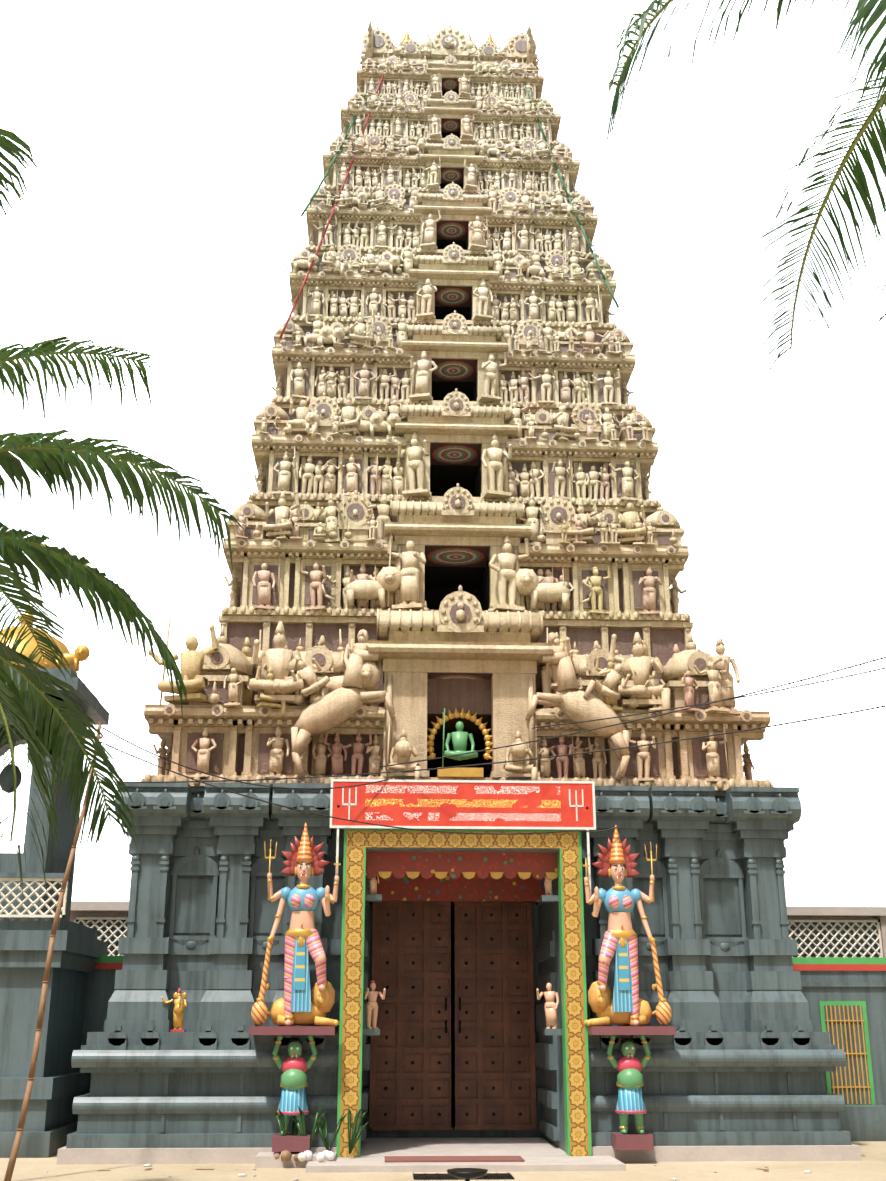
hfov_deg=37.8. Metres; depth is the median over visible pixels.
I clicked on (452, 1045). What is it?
temple door leaves
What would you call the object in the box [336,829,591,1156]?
door frame
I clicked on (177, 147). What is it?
sky
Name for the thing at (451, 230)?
ceiling rosette
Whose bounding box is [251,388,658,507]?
gopuram tier
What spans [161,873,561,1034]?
painted statues
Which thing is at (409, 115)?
gopuram tier
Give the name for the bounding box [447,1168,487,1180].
iron offering stand
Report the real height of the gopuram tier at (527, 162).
1.690 m
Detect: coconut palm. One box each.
[0,128,248,904]
[606,0,885,394]
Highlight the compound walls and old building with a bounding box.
[70,901,885,1140]
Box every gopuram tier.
[141,585,773,790]
[221,483,690,621]
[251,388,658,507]
[271,309,636,411]
[283,241,616,329]
[306,179,597,258]
[322,130,579,196]
[340,90,560,144]
[356,54,543,101]
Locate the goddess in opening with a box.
[427,708,492,777]
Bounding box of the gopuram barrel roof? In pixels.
[359,20,538,69]
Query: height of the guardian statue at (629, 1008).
5.060 m
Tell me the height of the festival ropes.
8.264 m
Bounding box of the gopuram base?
[56,782,861,1164]
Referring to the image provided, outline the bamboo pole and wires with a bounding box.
[4,657,885,1180]
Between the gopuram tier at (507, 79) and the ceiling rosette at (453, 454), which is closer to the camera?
the ceiling rosette at (453, 454)
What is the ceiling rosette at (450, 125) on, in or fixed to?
attached to the gopuram tier at (409, 115)
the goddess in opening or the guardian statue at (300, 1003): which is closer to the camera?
the guardian statue at (300, 1003)
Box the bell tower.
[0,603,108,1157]
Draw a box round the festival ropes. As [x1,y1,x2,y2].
[279,76,618,338]
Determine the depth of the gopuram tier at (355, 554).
24.72 m
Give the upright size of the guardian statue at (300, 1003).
5.060 m
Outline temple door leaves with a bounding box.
[369,901,536,1130]
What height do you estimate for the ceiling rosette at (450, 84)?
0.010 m
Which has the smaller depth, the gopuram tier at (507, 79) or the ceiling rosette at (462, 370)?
the ceiling rosette at (462, 370)
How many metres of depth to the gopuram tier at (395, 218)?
28.75 m
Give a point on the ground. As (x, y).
(871, 1166)
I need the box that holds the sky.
[0,0,885,906]
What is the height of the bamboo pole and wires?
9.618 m
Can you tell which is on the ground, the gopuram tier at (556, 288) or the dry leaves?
the dry leaves
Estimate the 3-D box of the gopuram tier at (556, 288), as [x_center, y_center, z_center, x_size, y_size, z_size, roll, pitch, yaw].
[0.072,-5.962,29.855,7.243,2.055,4.914,1,-19,-2]
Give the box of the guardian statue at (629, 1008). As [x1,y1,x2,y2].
[583,825,675,1149]
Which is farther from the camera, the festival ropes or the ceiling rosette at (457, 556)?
the festival ropes
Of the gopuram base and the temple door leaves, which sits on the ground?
the gopuram base
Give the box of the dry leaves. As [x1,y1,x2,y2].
[33,1164,811,1180]
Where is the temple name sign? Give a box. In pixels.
[330,779,595,897]
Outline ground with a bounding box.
[0,1141,885,1180]
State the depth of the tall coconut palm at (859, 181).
14.71 m
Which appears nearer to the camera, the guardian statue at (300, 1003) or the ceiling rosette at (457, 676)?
the guardian statue at (300, 1003)
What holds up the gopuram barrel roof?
on the gopuram tier at (507, 79)
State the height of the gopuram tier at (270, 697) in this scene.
3.754 m
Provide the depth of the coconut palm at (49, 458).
14.67 m
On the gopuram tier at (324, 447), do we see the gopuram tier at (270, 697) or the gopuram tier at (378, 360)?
the gopuram tier at (378, 360)
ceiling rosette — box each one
[425,546,489,566]
[427,673,491,679]
[430,443,481,465]
[432,359,477,381]
[435,286,471,306]
[436,221,468,239]
[440,168,463,183]
[441,119,460,131]
[442,78,458,90]
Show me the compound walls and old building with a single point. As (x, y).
(839, 961)
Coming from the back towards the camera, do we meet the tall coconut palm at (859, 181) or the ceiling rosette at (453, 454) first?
the ceiling rosette at (453, 454)
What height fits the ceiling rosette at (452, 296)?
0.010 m
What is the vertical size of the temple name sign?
1.980 m
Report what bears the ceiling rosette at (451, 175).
attached to the gopuram tier at (527, 162)
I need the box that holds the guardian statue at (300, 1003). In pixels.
[249,823,340,1151]

